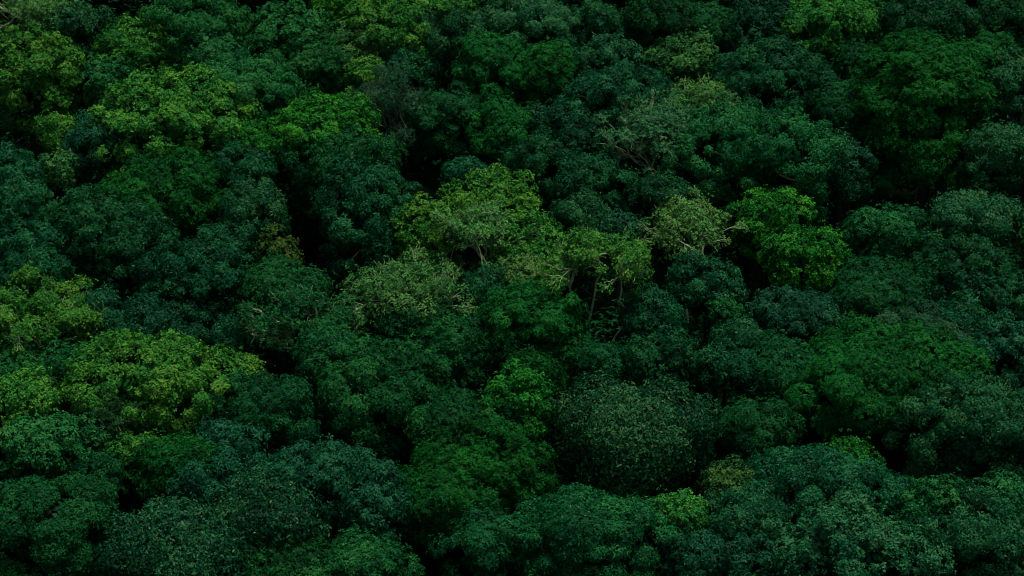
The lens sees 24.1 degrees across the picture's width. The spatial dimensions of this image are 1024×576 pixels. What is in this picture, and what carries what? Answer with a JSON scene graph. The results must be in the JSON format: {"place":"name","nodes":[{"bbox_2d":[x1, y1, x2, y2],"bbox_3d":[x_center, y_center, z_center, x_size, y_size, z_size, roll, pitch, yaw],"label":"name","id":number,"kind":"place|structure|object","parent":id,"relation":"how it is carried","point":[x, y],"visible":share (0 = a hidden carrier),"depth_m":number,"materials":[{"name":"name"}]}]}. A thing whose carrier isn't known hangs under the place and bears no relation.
{"place":"outdoors","nodes":[
{"label":"outdoors","id":0,"kind":"place"},
{"bbox_2d":[0,0,1023,575],"bbox_3d":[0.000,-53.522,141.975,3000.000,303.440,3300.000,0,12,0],"label":"hillside","id":1,"kind":"structure","parent":0,"point":[872,200],"depth_m":164.49,"materials":[{"name":"green plant"}]},
{"bbox_2d":[0,174,61,340],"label":"leathery leaved tree","id":2,"kind":"object","parent":1,"relation":"on","point":[14,198],"visible":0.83,"depth_m":155.00,"materials":[{"name":"teal plant"}]},
{"bbox_2d":[0,359,62,478],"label":"tufted tree","id":3,"kind":"object","parent":1,"relation":"on","point":[23,391],"visible":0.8,"depth_m":141.46,"materials":[{"name":"green plant"}]},
{"bbox_2d":[0,19,94,200],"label":"tufted tree","id":4,"kind":"object","parent":1,"relation":"on","point":[38,73],"visible":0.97,"depth_m":165.61,"materials":[{"name":"green plant"}]},
{"bbox_2d":[0,408,110,575],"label":"tufted tree","id":5,"kind":"object","parent":1,"relation":"on","point":[53,445],"visible":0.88,"depth_m":138.53,"materials":[{"name":"green plant"}]},
{"bbox_2d":[0,260,112,413],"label":"open branched tree","id":6,"kind":"object","parent":1,"relation":"on","point":[60,306],"visible":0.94,"depth_m":147.19,"materials":[{"name":"green plant"}]},
{"bbox_2d":[0,469,121,575],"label":"smooth domed tree","id":7,"kind":"object","parent":1,"relation":"on","point":[45,526],"visible":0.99,"depth_m":131.09,"materials":[{"name":"green plant"}]},
{"bbox_2d":[35,0,128,146],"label":"tufted tree","id":8,"kind":"object","parent":1,"relation":"on","point":[88,17],"visible":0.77,"depth_m":171.34,"materials":[{"name":"green plant"}]},
{"bbox_2d":[47,183,132,278],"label":"leathery leaved tree","id":9,"kind":"object","parent":1,"relation":"on","point":[77,213],"visible":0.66,"depth_m":154.47,"materials":[{"name":"teal plant"}]},
{"bbox_2d":[58,95,149,189],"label":"leathery leaved tree","id":10,"kind":"object","parent":1,"relation":"on","point":[105,138],"visible":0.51,"depth_m":160.70,"materials":[{"name":"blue plant"}]},
{"bbox_2d":[70,195,179,354],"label":"leathery leaved tree","id":11,"kind":"object","parent":1,"relation":"on","point":[127,238],"visible":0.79,"depth_m":152.54,"materials":[{"name":"teal plant"}]},
{"bbox_2d":[89,11,184,98],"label":"tufted tree","id":12,"kind":"object","parent":1,"relation":"on","point":[126,42],"visible":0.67,"depth_m":168.90,"materials":[{"name":"green plant"}]},
{"bbox_2d":[53,325,275,504],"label":"tufted tree","id":13,"kind":"object","parent":1,"relation":"on","point":[168,383],"visible":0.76,"depth_m":141.82,"materials":[{"name":"green plant"}]},
{"bbox_2d":[98,289,230,433],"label":"leathery leaved tree","id":14,"kind":"object","parent":1,"relation":"on","point":[156,320],"visible":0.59,"depth_m":148.23,"materials":[{"name":"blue plant"}]},
{"bbox_2d":[77,491,260,575],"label":"domed tree","id":15,"kind":"object","parent":1,"relation":"on","point":[161,538],"visible":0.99,"depth_m":130.45,"materials":[{"name":"green plant"}]},
{"bbox_2d":[91,133,248,300],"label":"fine leaved tree","id":16,"kind":"object","parent":1,"relation":"on","point":[146,181],"visible":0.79,"depth_m":156.47,"materials":[{"name":"green plant"}]},
{"bbox_2d":[77,60,266,240],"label":"tufted tree","id":17,"kind":"object","parent":1,"relation":"on","point":[184,115],"visible":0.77,"depth_m":160.38,"materials":[{"name":"green plant"}]},
{"bbox_2d":[130,426,222,502],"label":"fine leaved tree","id":18,"kind":"object","parent":1,"relation":"on","point":[163,459],"visible":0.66,"depth_m":136.87,"materials":[{"name":"green plant"}]},
{"bbox_2d":[124,236,254,411],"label":"leathery leaved tree","id":19,"kind":"object","parent":1,"relation":"on","point":[189,270],"visible":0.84,"depth_m":150.46,"materials":[{"name":"teal plant"}]},
{"bbox_2d":[129,0,260,71],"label":"drooping leaved tree","id":20,"kind":"object","parent":1,"relation":"on","point":[177,17],"visible":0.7,"depth_m":169.51,"materials":[{"name":"green plant"}]},
{"bbox_2d":[157,443,276,519],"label":"leathery leaved tree","id":21,"kind":"object","parent":1,"relation":"on","point":[228,463],"visible":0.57,"depth_m":135.56,"materials":[{"name":"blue plant"}]},
{"bbox_2d":[173,46,308,152],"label":"drooping leaved tree","id":22,"kind":"object","parent":1,"relation":"on","point":[265,78],"visible":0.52,"depth_m":164.54,"materials":[{"name":"green plant"}]},
{"bbox_2d":[210,137,280,297],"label":"leathery leaved tree","id":23,"kind":"object","parent":1,"relation":"on","point":[262,165],"visible":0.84,"depth_m":158.49,"materials":[{"name":"teal plant"}]},
{"bbox_2d":[214,175,292,344],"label":"leathery leaved tree","id":24,"kind":"object","parent":1,"relation":"on","point":[259,202],"visible":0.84,"depth_m":156.03,"materials":[{"name":"green plant"}]},
{"bbox_2d":[200,365,322,456],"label":"fine leaved tree","id":25,"kind":"object","parent":1,"relation":"on","point":[272,404],"visible":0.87,"depth_m":140.80,"materials":[{"name":"green plant"}]},
{"bbox_2d":[203,462,331,575],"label":"domed tree","id":26,"kind":"object","parent":1,"relation":"on","point":[276,507],"visible":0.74,"depth_m":132.74,"materials":[{"name":"green plant"}]},
{"bbox_2d":[224,248,336,419],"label":"fine leaved tree","id":27,"kind":"object","parent":1,"relation":"on","point":[266,274],"visible":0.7,"depth_m":150.40,"materials":[{"name":"green plant"}]},
{"bbox_2d":[234,525,348,575],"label":"fine leaved tree","id":28,"kind":"object","parent":1,"relation":"on","point":[299,561],"visible":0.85,"depth_m":131.31,"materials":[{"name":"green plant"}]},
{"bbox_2d":[245,0,339,65],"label":"tufted tree","id":29,"kind":"object","parent":1,"relation":"on","point":[275,27],"visible":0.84,"depth_m":169.99,"materials":[{"name":"green plant"}]},
{"bbox_2d":[226,282,375,462],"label":"open branched tree","id":30,"kind":"object","parent":1,"relation":"on","point":[279,315],"visible":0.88,"depth_m":146.21,"materials":[{"name":"green plant"}]},
{"bbox_2d":[253,28,357,165],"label":"fine leaved tree","id":31,"kind":"object","parent":1,"relation":"on","point":[317,63],"visible":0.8,"depth_m":168.38,"materials":[{"name":"green plant"}]},
{"bbox_2d":[257,81,386,267],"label":"tufted tree","id":32,"kind":"object","parent":1,"relation":"on","point":[340,114],"visible":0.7,"depth_m":160.52,"materials":[{"name":"green plant"}]},
{"bbox_2d":[269,432,379,554],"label":"leathery leaved tree","id":33,"kind":"object","parent":1,"relation":"on","point":[322,467],"visible":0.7,"depth_m":136.55,"materials":[{"name":"green plant"}]},
{"bbox_2d":[290,304,386,452],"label":"fine leaved tree","id":34,"kind":"object","parent":1,"relation":"on","point":[343,337],"visible":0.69,"depth_m":144.12,"materials":[{"name":"green plant"}]},
{"bbox_2d":[275,116,408,292],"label":"leathery leaved tree","id":35,"kind":"object","parent":1,"relation":"on","point":[362,146],"visible":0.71,"depth_m":158.48,"materials":[{"name":"green plant"}]},
{"bbox_2d":[308,148,430,344],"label":"leathery leaved tree","id":36,"kind":"object","parent":1,"relation":"on","point":[367,203],"visible":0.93,"depth_m":153.45,"materials":[{"name":"teal plant"}]},
{"bbox_2d":[323,519,425,575],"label":"fine leaved tree","id":37,"kind":"object","parent":1,"relation":"on","point":[373,555],"visible":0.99,"depth_m":131.57,"materials":[{"name":"green plant"}]},
{"bbox_2d":[331,455,420,548],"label":"leathery leaved tree","id":38,"kind":"object","parent":1,"relation":"on","point":[382,507],"visible":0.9,"depth_m":134.43,"materials":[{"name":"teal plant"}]},
{"bbox_2d":[310,326,456,533],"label":"fine leaved tree","id":39,"kind":"object","parent":1,"relation":"on","point":[389,393],"visible":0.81,"depth_m":141.54,"materials":[{"name":"green plant"}]},
{"bbox_2d":[344,63,428,164],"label":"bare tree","id":40,"kind":"object","parent":1,"relation":"on","point":[394,98],"visible":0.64,"depth_m":164.85,"materials":[{"name":"plant"}]},
{"bbox_2d":[331,241,478,361],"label":"open branched tree","id":41,"kind":"object","parent":1,"relation":"on","point":[380,283],"visible":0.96,"depth_m":147.65,"materials":[{"name":"green plant"}]},
{"bbox_2d":[339,0,481,148],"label":"tufted tree","id":42,"kind":"object","parent":1,"relation":"on","point":[402,15],"visible":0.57,"depth_m":170.03,"materials":[{"name":"green plant"}]},
{"bbox_2d":[378,191,468,279],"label":"tufted tree","id":43,"kind":"object","parent":1,"relation":"on","point":[421,228],"visible":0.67,"depth_m":152.82,"materials":[{"name":"green plant"}]},
{"bbox_2d":[389,442,493,575],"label":"fine leaved tree","id":44,"kind":"object","parent":1,"relation":"on","point":[414,484],"visible":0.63,"depth_m":134.97,"materials":[{"name":"green plant"}]},
{"bbox_2d":[402,80,483,201],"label":"fine leaved tree","id":45,"kind":"object","parent":1,"relation":"on","point":[438,126],"visible":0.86,"depth_m":164.59,"materials":[{"name":"green plant"}]},
{"bbox_2d":[402,0,486,161],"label":"drooping leaved tree","id":46,"kind":"object","parent":1,"relation":"on","point":[447,45],"visible":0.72,"depth_m":169.95,"materials":[{"name":"green plant"}]},
{"bbox_2d":[408,302,500,393],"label":"fine leaved tree","id":47,"kind":"object","parent":1,"relation":"on","point":[459,337],"visible":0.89,"depth_m":144.86,"materials":[{"name":"green plant"}]},
{"bbox_2d":[402,372,530,569],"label":"fine leaved tree","id":48,"kind":"object","parent":1,"relation":"on","point":[453,407],"visible":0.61,"depth_m":139.56,"materials":[{"name":"green plant"}]},
{"bbox_2d":[423,492,524,575],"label":"fine leaved tree","id":49,"kind":"object","parent":1,"relation":"on","point":[490,541],"visible":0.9,"depth_m":133.71,"materials":[{"name":"green plant"}]},
{"bbox_2d":[401,408,559,574],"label":"fine leaved tree","id":50,"kind":"object","parent":1,"relation":"on","point":[503,478],"visible":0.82,"depth_m":136.56,"materials":[{"name":"green plant"}]},
{"bbox_2d":[430,198,543,274],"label":"open branched tree","id":51,"kind":"object","parent":1,"relation":"on","point":[480,221],"visible":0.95,"depth_m":151.59,"materials":[{"name":"green plant"}]},
{"bbox_2d":[444,30,533,163],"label":"fine leaved tree","id":52,"kind":"object","parent":1,"relation":"on","point":[481,64],"visible":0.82,"depth_m":168.39,"materials":[{"name":"green plant"}]},
{"bbox_2d":[436,159,542,264],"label":"tufted tree","id":53,"kind":"object","parent":1,"relation":"on","point":[499,186],"visible":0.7,"depth_m":157.07,"materials":[{"name":"leaf"},{"name":"pale bark"}]},
{"bbox_2d":[455,90,555,253],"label":"fine leaved tree","id":54,"kind":"object","parent":1,"relation":"on","point":[503,121],"visible":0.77,"depth_m":162.86,"materials":[{"name":"green plant"}]},
{"bbox_2d":[0,0,1023,575],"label":"undergrowth","id":55,"kind":"object","parent":1,"relation":"on","point":[586,282],"visible":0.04,"depth_m":160.19,"materials":[{"name":"green plant"}]},
{"bbox_2d":[478,355,560,462],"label":"tufted tree","id":56,"kind":"object","parent":1,"relation":"on","point":[526,397],"visible":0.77,"depth_m":140.74,"materials":[{"name":"green plant"}]},
{"bbox_2d":[459,0,589,108],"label":"drooping leaved tree","id":57,"kind":"object","parent":1,"relation":"on","point":[532,21],"visible":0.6,"depth_m":171.98,"materials":[{"name":"green plant"}]},
{"bbox_2d":[481,205,570,283],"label":"tufted tree","id":58,"kind":"object","parent":1,"relation":"on","point":[524,216],"visible":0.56,"depth_m":152.38,"materials":[{"name":"green plant"}]},
{"bbox_2d":[471,271,598,452],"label":"fine leaved tree","id":59,"kind":"object","parent":1,"relation":"on","point":[531,313],"visible":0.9,"depth_m":145.04,"materials":[{"name":"green plant"}]},
{"bbox_2d":[497,130,580,220],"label":"leathery leaved tree","id":60,"kind":"object","parent":1,"relation":"on","point":[536,154],"visible":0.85,"depth_m":159.48,"materials":[{"name":"teal plant"}]},
{"bbox_2d":[512,31,591,199],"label":"fine leaved tree","id":61,"kind":"object","parent":1,"relation":"on","point":[551,67],"visible":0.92,"depth_m":167.51,"materials":[{"name":"green plant"}]},
{"bbox_2d":[515,97,624,176],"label":"leathery leaved tree","id":62,"kind":"object","parent":1,"relation":"on","point":[572,129],"visible":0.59,"depth_m":162.69,"materials":[{"name":"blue plant"}]},
{"bbox_2d":[532,220,654,383],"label":"open branched tree","id":63,"kind":"object","parent":1,"relation":"on","point":[577,247],"visible":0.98,"depth_m":146.00,"materials":[{"name":"green plant"}]},
{"bbox_2d":[547,142,640,312],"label":"leathery leaved tree","id":64,"kind":"object","parent":1,"relation":"on","point":[597,169],"visible":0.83,"depth_m":157.66,"materials":[{"name":"teal plant"}]},
{"bbox_2d":[510,482,687,575],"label":"smooth domed tree","id":65,"kind":"object","parent":1,"relation":"on","point":[594,531],"visible":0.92,"depth_m":132.29,"materials":[{"name":"green plant"}]},
{"bbox_2d":[551,59,687,205],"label":"leathery leaved tree","id":66,"kind":"object","parent":1,"relation":"on","point":[602,91],"visible":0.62,"depth_m":164.72,"materials":[{"name":"teal plant"}]},
{"bbox_2d":[547,370,724,575],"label":"domed tree","id":67,"kind":"object","parent":1,"relation":"on","point":[660,434],"visible":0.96,"depth_m":137.11,"materials":[{"name":"green plant"}]},
{"bbox_2d":[587,87,713,260],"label":"open branched tree","id":68,"kind":"object","parent":1,"relation":"on","point":[651,117],"visible":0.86,"depth_m":161.41,"materials":[{"name":"green plant"}]},
{"bbox_2d":[614,281,688,381],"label":"leathery leaved tree","id":69,"kind":"object","parent":1,"relation":"on","point":[661,312],"visible":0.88,"depth_m":146.47,"materials":[{"name":"teal plant"}]},
{"bbox_2d":[617,0,701,76],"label":"leathery leaved tree","id":70,"kind":"object","parent":1,"relation":"on","point":[661,19],"visible":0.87,"depth_m":173.09,"materials":[{"name":"green plant"}]},
{"bbox_2d":[620,169,702,289],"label":"leathery leaved tree","id":71,"kind":"object","parent":1,"relation":"on","point":[646,191],"visible":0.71,"depth_m":155.88,"materials":[{"name":"olive leaf"},{"name":"pale bark"}]},
{"bbox_2d":[619,327,705,486],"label":"leathery leaved tree","id":72,"kind":"object","parent":1,"relation":"on","point":[672,354],"visible":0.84,"depth_m":144.62,"materials":[{"name":"teal plant"}]},
{"bbox_2d":[642,25,721,181],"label":"tufted tree","id":73,"kind":"object","parent":1,"relation":"on","point":[694,61],"visible":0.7,"depth_m":169.47,"materials":[{"name":"green plant"}]},
{"bbox_2d":[632,185,749,322],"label":"open branched tree","id":74,"kind":"object","parent":1,"relation":"on","point":[706,225],"visible":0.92,"depth_m":153.36,"materials":[{"name":"green plant"}]},
{"bbox_2d":[665,249,749,407],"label":"leathery leaved tree","id":75,"kind":"object","parent":1,"relation":"on","point":[694,293],"visible":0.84,"depth_m":149.26,"materials":[{"name":"teal plant"}]},
{"bbox_2d":[653,523,780,575],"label":"leathery leaved tree","id":76,"kind":"object","parent":1,"relation":"on","point":[713,554],"visible":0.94,"depth_m":131.69,"materials":[{"name":"green plant"}]},
{"bbox_2d":[691,336,765,461],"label":"leathery leaved tree","id":77,"kind":"object","parent":1,"relation":"on","point":[718,357],"visible":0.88,"depth_m":143.90,"materials":[{"name":"teal plant"}]},
{"bbox_2d":[701,473,803,571],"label":"drooping leaved tree","id":78,"kind":"object","parent":1,"relation":"on","point":[747,513],"visible":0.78,"depth_m":133.68,"materials":[{"name":"green plant"}]},
{"bbox_2d":[660,93,857,285],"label":"drooping leaved tree","id":79,"kind":"object","parent":1,"relation":"on","point":[746,153],"visible":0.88,"depth_m":159.07,"materials":[{"name":"green plant"}]},
{"bbox_2d":[712,388,807,570],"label":"fine leaved tree","id":80,"kind":"object","parent":1,"relation":"on","point":[750,427],"visible":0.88,"depth_m":139.25,"materials":[{"name":"green plant"}]},
{"bbox_2d":[715,0,805,109],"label":"leathery leaved tree","id":81,"kind":"object","parent":1,"relation":"on","point":[758,21],"visible":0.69,"depth_m":171.34,"materials":[{"name":"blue plant"}]},
{"bbox_2d":[724,184,820,328],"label":"tufted tree","id":82,"kind":"object","parent":1,"relation":"on","point":[777,217],"visible":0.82,"depth_m":155.03,"materials":[{"name":"green plant"}]},
{"bbox_2d":[706,30,840,187],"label":"leathery leaved tree","id":83,"kind":"object","parent":1,"relation":"on","point":[770,76],"visible":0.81,"depth_m":166.28,"materials":[{"name":"teal plant"}]},
{"bbox_2d":[733,323,814,478],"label":"fine leaved tree","id":84,"kind":"object","parent":1,"relation":"on","point":[778,358],"visible":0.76,"depth_m":143.33,"materials":[{"name":"green plant"}]},
{"bbox_2d":[736,283,849,444],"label":"leathery leaved tree","id":85,"kind":"object","parent":1,"relation":"on","point":[798,313],"visible":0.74,"depth_m":147.56,"materials":[{"name":"green plant"}]},
{"bbox_2d":[755,220,856,340],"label":"tufted tree","id":86,"kind":"object","parent":1,"relation":"on","point":[799,246],"visible":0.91,"depth_m":151.75,"materials":[{"name":"green plant"}]},
{"bbox_2d":[740,442,915,567],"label":"smooth domed tree","id":87,"kind":"object","parent":1,"relation":"on","point":[791,466],"visible":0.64,"depth_m":135.09,"materials":[{"name":"teal plant"}]},
{"bbox_2d":[775,0,882,121],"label":"tufted tree","id":88,"kind":"object","parent":1,"relation":"on","point":[825,23],"visible":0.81,"depth_m":170.92,"materials":[{"name":"green plant"}]},
{"bbox_2d":[806,127,878,248],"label":"leathery leaved tree","id":89,"kind":"object","parent":1,"relation":"on","point":[853,155],"visible":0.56,"depth_m":159.83,"materials":[{"name":"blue plant"}]},
{"bbox_2d":[809,75,885,220],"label":"feathery tree","id":90,"kind":"object","parent":1,"relation":"on","point":[834,105],"visible":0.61,"depth_m":163.92,"materials":[{"name":"green plant"}]},
{"bbox_2d":[768,479,956,575],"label":"tufted tree","id":91,"kind":"object","parent":1,"relation":"on","point":[851,545],"visible":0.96,"depth_m":131.12,"materials":[{"name":"green plant"}]},
{"bbox_2d":[828,245,932,325],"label":"feathery tree","id":92,"kind":"object","parent":1,"relation":"on","point":[875,283],"visible":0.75,"depth_m":149.38,"materials":[{"name":"green plant"}]},
{"bbox_2d":[768,304,997,490],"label":"feathery tree","id":93,"kind":"object","parent":1,"relation":"on","point":[868,374],"visible":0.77,"depth_m":141.38,"materials":[{"name":"green plant"}]},
{"bbox_2d":[836,196,933,273],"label":"fine leaved tree","id":94,"kind":"object","parent":1,"relation":"on","point":[894,232],"visible":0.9,"depth_m":153.79,"materials":[{"name":"green plant"}]},
{"bbox_2d":[864,0,984,83],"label":"leathery leaved tree","id":95,"kind":"object","parent":1,"relation":"on","point":[951,15],"visible":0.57,"depth_m":170.87,"materials":[{"name":"teal plant"}]},
{"bbox_2d":[844,12,1006,228],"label":"feathery tree","id":96,"kind":"object","parent":1,"relation":"on","point":[931,89],"visible":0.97,"depth_m":161.13,"materials":[{"name":"green plant"}]},
{"bbox_2d":[881,366,1023,573],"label":"drooping leaved tree","id":97,"kind":"object","parent":1,"relation":"on","point":[978,433],"visible":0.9,"depth_m":138.52,"materials":[{"name":"green plant"}]},
{"bbox_2d":[898,227,1021,313],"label":"leathery leaved tree","id":98,"kind":"object","parent":1,"relation":"on","point":[939,268],"visible":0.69,"depth_m":151.84,"materials":[{"name":"teal plant"}]},
{"bbox_2d":[907,476,1023,575],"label":"drooping leaved tree","id":99,"kind":"object","parent":1,"relation":"on","point":[974,538],"visible":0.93,"depth_m":132.33,"materials":[{"name":"green plant"}]},
{"bbox_2d":[922,186,1023,259],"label":"drooping leaved tree","id":100,"kind":"object","parent":1,"relation":"on","point":[969,211],"visible":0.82,"depth_m":154.58,"materials":[{"name":"green plant"}]},
{"bbox_2d":[943,260,1023,375],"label":"leathery leaved tree","id":101,"kind":"object","parent":1,"relation":"on","point":[1004,295],"visible":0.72,"depth_m":150.44,"materials":[{"name":"teal plant"}]},
{"bbox_2d":[960,113,1023,200],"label":"drooping leaved tree","id":102,"kind":"object","parent":1,"relation":"on","point":[997,149],"visible":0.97,"depth_m":158.93,"materials":[{"name":"green plant"}]},
{"bbox_2d":[962,306,1023,471],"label":"leathery leaved tree","id":103,"kind":"object","parent":1,"relation":"on","point":[1004,343],"visible":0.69,"depth_m":147.41,"materials":[{"name":"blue plant"}]},
{"bbox_2d":[983,42,1023,201],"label":"drooping leaved tree","id":104,"kind":"object","parent":1,"relation":"on","point":[1011,80],"visible":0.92,"depth_m":166.07,"materials":[{"name":"green plant"}]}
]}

